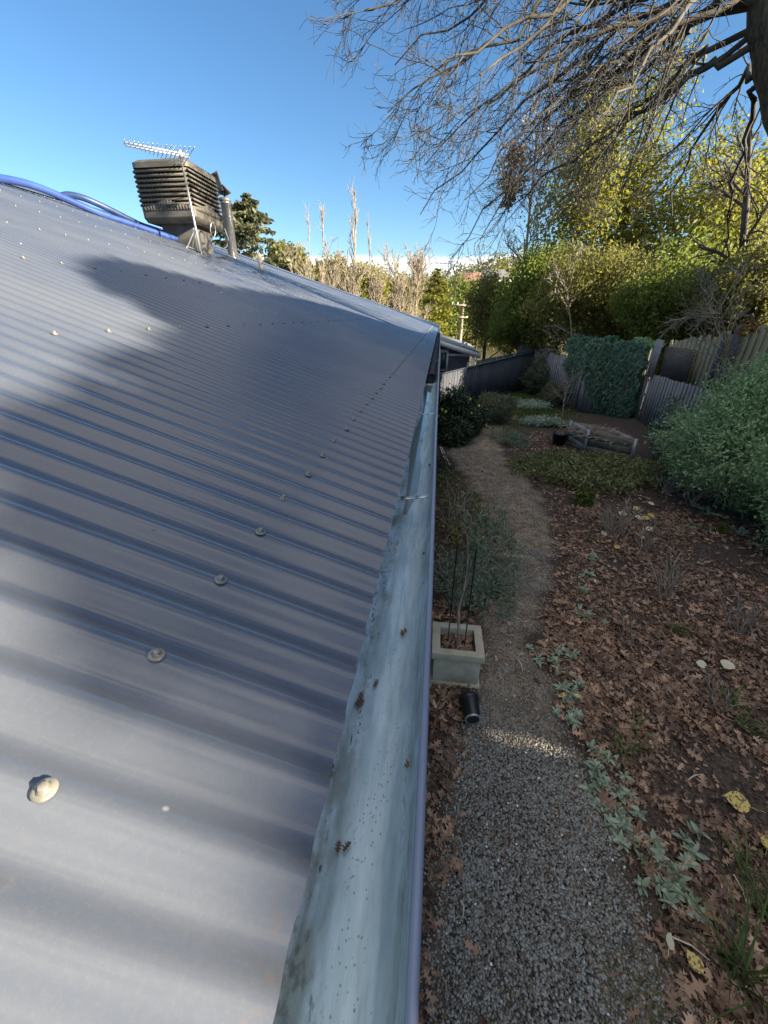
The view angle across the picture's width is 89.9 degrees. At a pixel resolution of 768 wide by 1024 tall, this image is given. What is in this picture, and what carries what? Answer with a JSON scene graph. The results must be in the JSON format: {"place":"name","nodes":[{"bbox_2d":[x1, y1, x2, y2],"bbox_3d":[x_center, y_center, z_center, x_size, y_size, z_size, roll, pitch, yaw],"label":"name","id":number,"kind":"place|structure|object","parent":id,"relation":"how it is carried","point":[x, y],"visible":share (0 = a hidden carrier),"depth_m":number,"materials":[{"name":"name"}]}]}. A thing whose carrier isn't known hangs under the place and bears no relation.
{"place":"outdoors","nodes":[
{"label":"outdoors","id":0,"kind":"place"},
{"bbox_2d":[0,0,767,280],"label":"sky","id":1,"kind":"structure","parent":0,"point":[238,82],"materials":[{"name":"blue"}]},
{"bbox_2d":[484,391,590,432],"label":"lawn grass","id":2,"kind":"structure","parent":0,"point":[525,411],"depth_m":13.28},
{"bbox_2d":[387,295,767,1023],"bbox_3d":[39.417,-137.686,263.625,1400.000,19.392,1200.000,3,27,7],"label":"ground","id":3,"kind":"structure","parent":0,"point":[721,765],"depth_m":3.60,"materials":[{"name":"soil"}]},
{"bbox_2d":[0,183,440,1023],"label":"house","id":4,"kind":"structure","parent":3,"relation":"on","point":[202,765],"depth_m":0.55,"materials":[{"name":"paint"}]},
{"bbox_2d":[0,174,177,241],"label":"blue hose","id":5,"kind":"object","parent":4,"relation":"on","point":[13,180],"visible":0.85,"depth_m":5.42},
{"bbox_2d":[58,191,162,231],"bbox_3d":[-4.291,-4.876,6.389,0.152,0.425,1.927,15,30,26],"label":"blue hose","id":6,"kind":"object","parent":4,"relation":"on","point":[91,201],"visible":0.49,"depth_m":6.05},
{"bbox_2d":[124,139,201,253],"bbox_3d":[-3.276,-4.709,5.846,0.835,1.286,0.980,-17,32,-30],"label":"tv antenna","id":7,"kind":"object","parent":4,"relation":"on","point":[179,153],"visible":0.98,"depth_m":5.73,"materials":[{"name":"metal"}]},
{"bbox_2d":[132,158,228,253],"bbox_3d":[-3.456,-5.154,6.764,1.076,1.377,0.985,3,27,7],"label":"evaporative cooler","id":8,"kind":"object","parent":4,"relation":"on","point":[163,194],"visible":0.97,"depth_m":6.33,"materials":[{"name":"plastic"}]},
{"bbox_2d":[211,171,237,257],"bbox_3d":[-3.458,-6.337,8.605,0.471,1.954,0.270,20,33,33],"label":"flue pipe","id":9,"kind":"object","parent":4,"relation":"attached to","point":[224,201],"visible":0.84,"depth_m":8.44,"materials":[{"name":"metal"}]},
{"bbox_2d":[403,385,431,513],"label":"standing water","id":10,"kind":"structure","parent":4,"relation":"on","point":[414,472],"depth_m":1.79,"materials":[{"name":"grey liquid"}]},
{"bbox_2d":[427,332,439,382],"bbox_3d":[1.183,-3.785,8.600,0.112,0.112,11.110,3,27,7],"label":"gutter brush","id":11,"kind":"object","parent":4,"relation":"on","point":[431,376],"visible":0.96,"depth_m":4.50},
{"bbox_2d":[211,192,313,279],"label":"cedar tree","id":12,"kind":"object","parent":3,"relation":"on","point":[245,212],"visible":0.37,"depth_m":24.82,"materials":[{"name":"green plant"}]},
{"bbox_2d":[262,239,318,277],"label":"round tree","id":13,"kind":"object","parent":3,"relation":"on","point":[282,245],"visible":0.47,"depth_m":35.90,"materials":[{"name":"green plant"}]},
{"bbox_2d":[280,242,320,281],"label":"bare pale tree","id":14,"kind":"object","parent":3,"relation":"on","point":[306,272],"visible":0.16,"depth_m":26.18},
{"bbox_2d":[315,233,349,288],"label":"bare pale tree","id":15,"kind":"object","parent":3,"relation":"on","point":[334,274],"visible":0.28,"depth_m":26.87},
{"bbox_2d":[311,251,356,291],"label":"round tree","id":16,"kind":"object","parent":3,"relation":"on","point":[315,269],"visible":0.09,"depth_m":39.09,"materials":[{"name":"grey plant"}]},
{"bbox_2d":[325,248,371,296],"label":"bare pale tree","id":17,"kind":"object","parent":3,"relation":"on","point":[352,280],"visible":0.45,"depth_m":27.59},
{"bbox_2d":[345,175,359,292],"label":"poplar tree","id":18,"kind":"object","parent":3,"relation":"on","point":[355,221],"visible":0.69,"depth_m":29.70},
{"bbox_2d":[343,256,392,304],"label":"round tree","id":19,"kind":"object","parent":3,"relation":"on","point":[364,283],"visible":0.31,"depth_m":44.14,"materials":[{"name":"green plant"}]},
{"bbox_2d":[361,241,391,306],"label":"bare pale tree","id":20,"kind":"object","parent":3,"relation":"on","point":[374,288],"visible":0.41,"depth_m":28.68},
{"bbox_2d":[384,244,422,316],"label":"bare pale tree","id":21,"kind":"object","parent":3,"relation":"on","point":[401,300],"visible":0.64,"depth_m":29.28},
{"bbox_2d":[386,264,434,313],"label":"round tree","id":22,"kind":"object","parent":3,"relation":"on","point":[408,292],"visible":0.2,"depth_m":47.02,"materials":[{"name":"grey plant"}]},
{"bbox_2d":[403,242,438,319],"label":"bare pale tree","id":23,"kind":"object","parent":3,"relation":"on","point":[416,266],"visible":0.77,"depth_m":30.73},
{"bbox_2d":[417,268,458,338],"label":"conifer tree","id":24,"kind":"object","parent":3,"relation":"on","point":[440,299],"visible":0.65,"depth_m":41.45,"materials":[{"name":"green plant"}]},
{"bbox_2d":[436,449,460,496],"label":"dark undergrowth","id":25,"kind":"object","parent":3,"relation":"on","point":[441,467],"visible":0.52,"depth_m":7.94,"materials":[{"name":"green plant"}]},
{"bbox_2d":[430,621,484,688],"bbox_3d":[0.664,1.322,3.571,0.454,0.402,0.390,3,27,7],"label":"planter","id":26,"kind":"object","parent":3,"relation":"on","point":[450,665],"visible":0.94,"depth_m":3.45,"materials":[{"name":"concrete"}]},
{"bbox_2d":[447,490,505,648],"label":"sapling","id":27,"kind":"object","parent":26,"relation":"on","point":[471,570],"visible":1,"depth_m":3.23,"materials":[{"name":"plant"}]},
{"bbox_2d":[437,414,480,448],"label":"lemon bush","id":28,"kind":"object","parent":3,"relation":"on","point":[459,430],"visible":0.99,"depth_m":9.90,"materials":[{"name":"green plant"}]},
{"bbox_2d":[439,334,480,374],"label":"neighbour house","id":29,"kind":"structure","parent":3,"relation":"on","point":[455,354],"depth_m":20.96,"materials":[{"name":"white paint"}]},
{"bbox_2d":[435,273,485,338],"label":"round tree","id":30,"kind":"object","parent":3,"relation":"on","point":[456,310],"visible":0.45,"depth_m":50.61,"materials":[{"name":"green plant"}]},
{"bbox_2d":[433,539,491,611],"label":"yellowing shrub","id":31,"kind":"object","parent":3,"relation":"on","point":[446,580],"visible":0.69,"depth_m":4.48,"materials":[{"name":"green plant"}]},
{"bbox_2d":[434,469,494,560],"bbox_3d":[1.045,-0.133,6.106,1.354,1.030,2.384,3,27,7],"label":"yellowing shrub","id":32,"kind":"object","parent":3,"relation":"on","point":[458,524],"visible":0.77,"depth_m":5.84,"materials":[{"name":"green plant"}]},
{"bbox_2d":[438,383,492,437],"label":"lemon bush","id":33,"kind":"object","parent":3,"relation":"on","point":[461,403],"visible":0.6,"depth_m":10.65,"materials":[{"name":"green plant"}]},
{"bbox_2d":[458,692,480,724],"bbox_3d":[0.714,1.635,3.211,0.179,0.178,0.211,3,27,7],"label":"nursery pot","id":34,"kind":"object","parent":3,"relation":"on","point":[469,703],"visible":1,"depth_m":3.17,"materials":[{"name":"black plastic"}]},
{"bbox_2d":[438,351,534,406],"bbox_3d":[4.233,-5.280,15.286,6.703,1.720,0.190,-24,35,-39],"label":"back fence","id":35,"kind":"object","parent":3,"relation":"on","point":[500,376],"visible":0.6,"depth_m":15.15,"materials":[{"name":"metal"}]},
{"bbox_2d":[453,568,522,625],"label":"grey shrub","id":36,"kind":"object","parent":3,"relation":"on","point":[499,587],"visible":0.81,"depth_m":4.45,"materials":[{"name":"green plant"}]},
{"bbox_2d":[461,265,518,362],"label":"evergreen tree","id":37,"kind":"object","parent":3,"relation":"on","point":[480,308],"visible":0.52,"depth_m":20.40,"materials":[{"name":"green plant"}]},
{"bbox_2d":[465,496,528,606],"bbox_3d":[1.526,0.411,5.197,0.798,0.775,1.979,3,27,7],"label":"grey shrub","id":38,"kind":"object","parent":3,"relation":"on","point":[499,533],"visible":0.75,"depth_m":5.12,"materials":[{"name":"green plant"}]},
{"bbox_2d":[477,388,523,423],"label":"dome shrub","id":39,"kind":"object","parent":3,"relation":"on","point":[494,402],"visible":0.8,"depth_m":11.71,"materials":[{"name":"green plant"}]},
{"bbox_2d":[325,246,694,352],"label":"woodland","id":40,"kind":"object","parent":3,"relation":"on","point":[504,267],"visible":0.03,"depth_m":112.49,"materials":[{"name":"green plant"}]},
{"bbox_2d":[486,422,533,450],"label":"silver groundcover","id":41,"kind":"object","parent":3,"relation":"on","point":[513,436],"visible":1,"depth_m":10.05,"materials":[{"name":"grey plant"}]},
{"bbox_2d":[476,345,554,364],"bbox_3d":[6.434,-6.779,19.389,3.492,3.029,1.338,10,29,19],"label":"fence","id":42,"kind":"object","parent":3,"relation":"on","point":[480,361],"depth_m":18.84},
{"bbox_2d":[480,299,550,355],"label":"evergreen tree","id":43,"kind":"object","parent":3,"relation":"on","point":[500,339],"visible":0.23,"depth_m":19.49,"materials":[{"name":"green plant"}]},
{"bbox_2d":[508,398,552,409],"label":"silver groundcover","id":44,"kind":"object","parent":3,"relation":"on","point":[532,403],"visible":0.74,"depth_m":13.79,"materials":[{"name":"green plant"}]},
{"bbox_2d":[299,0,767,309],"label":"bare tree","id":45,"kind":"object","parent":3,"relation":"on","point":[754,33],"visible":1,"depth_m":4.71,"materials":[{"name":"brown plant"}]},
{"bbox_2d":[481,230,585,351],"bbox_3d":[6.907,-8.756,18.059,4.692,7.469,4.068,3,27,7],"label":"evergreen tree","id":46,"kind":"object","parent":3,"relation":"on","point":[529,268],"visible":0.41,"depth_m":17.27,"materials":[{"name":"green plant"}]},
{"bbox_2d":[493,85,573,352],"bbox_3d":[6.863,-12.623,19.634,3.371,13.488,2.835,23,35,38],"label":"bare brown tree","id":47,"kind":"object","parent":3,"relation":"on","point":[516,186],"visible":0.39,"depth_m":18.15,"materials":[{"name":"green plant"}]},
{"bbox_2d":[518,343,566,394],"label":"airy shrub","id":48,"kind":"object","parent":3,"relation":"on","point":[536,370],"visible":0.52,"depth_m":15.87,"materials":[{"name":"green plant"}]},
{"bbox_2d":[517,413,570,427],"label":"silver groundcover","id":49,"kind":"object","parent":3,"relation":"on","point":[543,420],"visible":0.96,"depth_m":11.64,"materials":[{"name":"green plant"}]},
{"bbox_2d":[536,380,569,407],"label":"airy shrub","id":50,"kind":"object","parent":3,"relation":"on","point":[547,394],"visible":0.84,"depth_m":13.95,"materials":[{"name":"green plant"}]},
{"bbox_2d":[526,644,579,677],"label":"silver plant","id":51,"kind":"object","parent":3,"relation":"on","point":[551,661],"visible":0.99,"depth_m":3.77,"materials":[{"name":"green plant"}]},
{"bbox_2d":[529,350,583,410],"bbox_3d":[6.712,-5.325,15.205,0.177,1.849,4.746,0,27,0],"label":"side fence","id":52,"kind":"object","parent":3,"relation":"on","point":[552,362],"visible":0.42,"depth_m":14.65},
{"bbox_2d":[552,431,568,445],"bbox_3d":[4.584,-1.920,10.046,0.410,0.300,0.410,3,27,7],"label":"black tub","id":53,"kind":"object","parent":3,"relation":"on","point":[559,439],"visible":0.99,"depth_m":9.95,"materials":[{"name":"plastic"}]},
{"bbox_2d":[548,359,585,433],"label":"young tree","id":54,"kind":"object","parent":53,"relation":"in","point":[563,375],"visible":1,"depth_m":9.46,"materials":[{"name":"plant"}]},
{"bbox_2d":[421,449,704,1023],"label":"gravel","id":55,"kind":"structure","parent":3,"relation":"on","point":[484,871],"depth_m":2.28,"materials":[{"name":"gravel"}]},
{"bbox_2d":[535,238,590,361],"bbox_3d":[6.677,-7.092,14.645,2.225,5.555,1.969,18,32,31],"label":"bare bush","id":56,"kind":"object","parent":3,"relation":"on","point":[565,286],"visible":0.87,"depth_m":14.11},
{"bbox_2d":[551,706,582,730],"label":"silver plant","id":57,"kind":"object","parent":3,"relation":"on","point":[570,718],"visible":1,"depth_m":3.20,"materials":[{"name":"green plant"}]},
{"bbox_2d":[553,679,585,703],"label":"silver plant","id":58,"kind":"object","parent":3,"relation":"on","point":[562,686],"visible":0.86,"depth_m":3.44,"materials":[{"name":"green plant"}]},
{"bbox_2d":[513,64,641,355],"bbox_3d":[8.857,-11.617,17.968,4.612,13.190,4.773,-16,31,-28],"label":"evergreen tree","id":59,"kind":"object","parent":3,"relation":"on","point":[571,219],"visible":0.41,"depth_m":16.36,"materials":[{"name":"green plant"}]},
{"bbox_2d":[502,447,658,498],"bbox_3d":[4.119,-1.017,8.179,2.880,0.688,2.323,20,33,34],"label":"groundcover shrub","id":60,"kind":"object","parent":3,"relation":"on","point":[570,468],"visible":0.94,"depth_m":7.80,"materials":[{"name":"green plant"}]},
{"bbox_2d":[568,482,598,507],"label":"leafy plant","id":61,"kind":"object","parent":3,"relation":"on","point":[583,495],"visible":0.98,"depth_m":6.72,"materials":[{"name":"green plant"}]},
{"bbox_2d":[510,230,664,355],"bbox_3d":[8.230,-7.875,15.675,5.828,6.030,4.638,10,29,19],"label":"evergreen tree","id":62,"kind":"object","parent":3,"relation":"on","point":[590,275],"visible":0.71,"depth_m":14.71,"materials":[{"name":"green plant"}]},
{"bbox_2d":[418,429,767,1023],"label":"leaf litter","id":63,"kind":"object","parent":3,"relation":"on","point":[699,987],"visible":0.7,"depth_m":3.31,"materials":[{"name":"brown plant"}]},
{"bbox_2d":[687,949,713,988],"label":"fallen leaf","id":64,"kind":"object","parent":63,"relation":"on","point":[696,964],"visible":1,"depth_m":1.97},
{"bbox_2d":[584,739,618,786],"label":"silver plant","id":65,"kind":"object","parent":3,"relation":"on","point":[599,779],"visible":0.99,"depth_m":2.87,"materials":[{"name":"green plant"}]},
{"bbox_2d":[566,421,637,459],"bbox_3d":[5.220,-1.718,9.373,0.655,0.600,1.787,-22,34,-36],"label":"compost bin","id":66,"kind":"object","parent":3,"relation":"on","point":[580,443],"visible":0.66,"depth_m":9.07,"materials":[{"name":"wood"}]},
{"bbox_2d":[558,424,639,447],"bbox_3d":[5.193,-1.960,9.334,1.070,0.339,2.006,-21,34,-35],"label":"twig heap","id":67,"kind":"object","parent":66,"relation":"in","point":[593,427],"visible":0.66,"depth_m":9.18,"materials":[{"name":"wood"}]},
{"bbox_2d":[575,348,653,415],"bbox_3d":[7.215,-4.102,12.235,0.176,2.225,2.095,-13,30,-24],"label":"ivy fence","id":68,"kind":"object","parent":3,"relation":"on","point":[583,405],"visible":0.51,"depth_m":13.02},
{"bbox_2d":[562,333,665,418],"bbox_3d":[7.108,-4.435,12.606,0.746,2.480,3.348,-9,28,-17],"label":"ivy","id":69,"kind":"object","parent":68,"relation":"attached to","point":[612,375],"visible":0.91,"depth_m":12.07,"materials":[{"name":"green plant"}]},
{"bbox_2d":[588,495,643,537],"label":"bare rose bush","id":70,"kind":"object","parent":3,"relation":"on","point":[611,530],"visible":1,"depth_m":5.81,"materials":[{"name":"plant"}]},
{"bbox_2d":[558,231,690,355],"bbox_3d":[11.428,-8.780,18.572,5.644,7.440,6.195,-20,33,-33],"label":"evergreen tree","id":71,"kind":"object","parent":3,"relation":"on","point":[642,239],"visible":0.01,"depth_m":16.62,"materials":[{"name":"green plant"}]},
{"bbox_2d":[598,716,663,767],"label":"grass tuft","id":72,"kind":"object","parent":3,"relation":"on","point":[619,745],"visible":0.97,"depth_m":2.93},
{"bbox_2d":[578,771,703,859],"bbox_3d":[1.680,2.039,2.555,0.450,0.082,0.628,-11,29,-20],"label":"silver plant","id":73,"kind":"object","parent":3,"relation":"on","point":[626,791],"visible":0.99,"depth_m":2.62,"materials":[{"name":"green plant"}]},
{"bbox_2d":[582,456,700,488],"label":"groundcover shrub","id":74,"kind":"object","parent":3,"relation":"on","point":[644,465],"visible":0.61,"depth_m":7.60,"materials":[{"name":"green plant"}]},
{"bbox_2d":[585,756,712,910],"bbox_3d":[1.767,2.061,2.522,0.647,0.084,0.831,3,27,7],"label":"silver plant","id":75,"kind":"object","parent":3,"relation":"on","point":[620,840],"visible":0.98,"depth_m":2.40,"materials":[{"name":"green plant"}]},
{"bbox_2d":[627,514,677,555],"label":"bare rose bush","id":76,"kind":"object","parent":3,"relation":"on","point":[647,539],"visible":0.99,"depth_m":5.35,"materials":[{"name":"plant"}]},
{"bbox_2d":[594,8,712,268],"bbox_3d":[11.138,-12.314,17.881,4.442,14.391,3.644,3,27,7],"label":"evergreen tree","id":77,"kind":"object","parent":3,"relation":"on","point":[625,227],"visible":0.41,"depth_m":16.44,"materials":[{"name":"green plant"}]},
{"bbox_2d":[595,899,716,1023],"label":"grass tuft","id":78,"kind":"object","parent":3,"relation":"on","point":[632,996],"visible":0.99,"depth_m":1.91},
{"bbox_2d":[645,392,689,458],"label":"leafy shrub","id":79,"kind":"object","parent":3,"relation":"on","point":[667,406],"visible":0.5,"depth_m":8.53,"materials":[{"name":"green plant"}]},
{"bbox_2d":[601,253,735,344],"bbox_3d":[9.273,-5.999,13.154,3.717,4.641,3.709,3,27,7],"label":"evergreen tree","id":80,"kind":"object","parent":3,"relation":"on","point":[637,309],"visible":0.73,"depth_m":12.20,"materials":[{"name":"green plant"}]},
{"bbox_2d":[646,469,696,492],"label":"bare rose bush","id":81,"kind":"object","parent":3,"relation":"on","point":[664,489],"visible":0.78,"depth_m":7.25,"materials":[{"name":"plant"}]},
{"bbox_2d":[597,206,747,376],"bbox_3d":[11.069,-7.114,15.327,5.182,8.090,6.390,3,27,7],"label":"evergreen tree","id":82,"kind":"object","parent":3,"relation":"on","point":[679,253],"visible":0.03,"depth_m":13.90,"materials":[{"name":"green plant"}]},
{"bbox_2d":[638,548,708,596],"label":"bare rose bush","id":83,"kind":"object","parent":3,"relation":"on","point":[670,585],"visible":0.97,"depth_m":4.48,"materials":[{"name":"plant"}]},
{"bbox_2d":[635,849,712,924],"bbox_3d":[1.689,2.192,2.266,0.292,0.079,0.320,3,27,7],"label":"silver plant","id":84,"kind":"object","parent":3,"relation":"on","point":[684,879],"visible":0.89,"depth_m":2.25,"materials":[{"name":"green plant"}]},
{"bbox_2d":[634,373,715,454],"bbox_3d":[7.247,-2.663,9.842,0.174,1.430,3.820,6,28,12],"label":"patched fence","id":85,"kind":"object","parent":3,"relation":"on","point":[649,393],"visible":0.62,"depth_m":10.08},
{"bbox_2d":[646,339,663,377],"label":"tall boards","id":86,"kind":"object","parent":85,"relation":"attached to","point":[655,357],"visible":0.93,"depth_m":10.59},
{"bbox_2d":[657,346,696,382],"bbox_3d":[7.466,-3.791,9.864,0.030,0.750,1.350,3,27,7],"label":"brown panel","id":87,"kind":"object","parent":85,"relation":"attached to","point":[676,368],"visible":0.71,"depth_m":9.81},
{"bbox_2d":[612,93,767,270],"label":"evergreen tree","id":88,"kind":"object","parent":3,"relation":"on","point":[691,208],"visible":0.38,"depth_m":15.61,"materials":[{"name":"green plant"}]},
{"bbox_2d":[681,477,715,505],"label":"bare rose bush","id":89,"kind":"object","parent":3,"relation":"on","point":[694,499],"visible":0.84,"depth_m":6.83,"materials":[{"name":"plant"}]},
{"bbox_2d":[633,835,767,1023],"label":"grass tuft","id":90,"kind":"object","parent":3,"relation":"on","point":[755,973],"visible":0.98,"depth_m":1.97,"materials":[{"name":"plant"}]},
{"bbox_2d":[643,350,767,519],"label":"leafy shrub","id":91,"kind":"object","parent":3,"relation":"on","point":[712,474],"visible":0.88,"depth_m":6.26,"materials":[{"name":"green plant"}]},
{"bbox_2d":[651,249,767,391],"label":"bare bush","id":92,"kind":"object","parent":3,"relation":"on","point":[702,316],"visible":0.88,"depth_m":7.88,"materials":[{"name":"plant"}]},
{"bbox_2d":[735,316,759,338],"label":"dead leaf clump","id":93,"kind":"object","parent":92,"relation":"hanging from","point":[741,333],"visible":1,"depth_m":7.16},
{"bbox_2d":[652,325,767,467],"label":"old fence","id":94,"kind":"object","parent":3,"relation":"on","point":[754,344],"visible":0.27,"depth_m":8.74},
{"bbox_2d":[702,334,728,392],"bbox_3d":[7.483,-3.317,8.712,0.020,1.300,0.150,3,27,7],"label":"patch board","id":95,"kind":"object","parent":94,"relation":"attached to","point":[719,351],"visible":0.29,"depth_m":8.66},
{"bbox_2d":[715,325,744,389],"bbox_3d":[7.433,-3.307,8.296,0.020,1.300,0.260,3,27,7],"label":"patch board","id":96,"kind":"object","parent":94,"relation":"attached to","point":[734,338],"visible":0.29,"depth_m":8.18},
{"bbox_2d":[652,204,767,385],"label":"evergreen tree","id":97,"kind":"object","parent":3,"relation":"on","point":[749,246],"visible":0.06,"depth_m":11.65,"materials":[{"name":"green plant"}]},
{"bbox_2d":[696,664,743,713],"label":"bare rose bush","id":98,"kind":"object","parent":3,"relation":"on","point":[728,700],"visible":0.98,"depth_m":3.20,"materials":[{"name":"plant"}]},
{"bbox_2d":[681,352,767,484],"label":"leafy shrub","id":99,"kind":"object","parent":3,"relation":"on","point":[750,404],"visible":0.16,"depth_m":6.51,"materials":[{"name":"green plant"}]},
{"bbox_2d":[683,80,767,265],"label":"dark trunk tree","id":100,"kind":"object","parent":3,"relation":"on","point":[745,206],"visible":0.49,"depth_m":11.31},
{"bbox_2d":[685,234,767,377],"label":"evergreen tree","id":101,"kind":"object","parent":3,"relation":"on","point":[759,305],"visible":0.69,"depth_m":10.61,"materials":[{"name":"green plant"}]},
{"bbox_2d":[698,137,767,258],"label":"evergreen tree","id":102,"kind":"object","parent":3,"relation":"on","point":[764,159],"visible":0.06,"depth_m":16.24,"materials":[{"name":"green plant"}]},
{"bbox_2d":[706,679,765,716],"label":"grass tuft","id":103,"kind":"object","parent":3,"relation":"on","point":[724,696],"visible":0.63,"depth_m":3.31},
{"bbox_2d":[714,811,767,917],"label":"grass tuft","id":104,"kind":"object","parent":3,"relation":"on","point":[745,860],"visible":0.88,"depth_m":2.34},
{"bbox_2d":[718,585,767,638],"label":"bare rose bush","id":105,"kind":"object","parent":3,"relation":"on","point":[750,623],"visible":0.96,"depth_m":3.96,"materials":[{"name":"plant"}]},
{"bbox_2d":[718,831,767,919],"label":"grass tuft","id":106,"kind":"object","parent":3,"relation":"on","point":[763,901],"visible":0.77,"depth_m":2.18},
{"bbox_2d":[724,791,765,812],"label":"fallen leaf","id":107,"kind":"object","parent":3,"relation":"on","point":[738,801],"visible":0.98,"depth_m":2.60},
{"bbox_2d":[724,695,767,738],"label":"grass tuft","id":108,"kind":"object","parent":3,"relation":"on","point":[744,722],"visible":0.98,"depth_m":3.10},
{"bbox_2d":[728,438,767,558],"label":"leafy shrub","id":109,"kind":"object","parent":3,"relation":"on","point":[761,483],"visible":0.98,"depth_m":5.44,"materials":[{"name":"green plant"}]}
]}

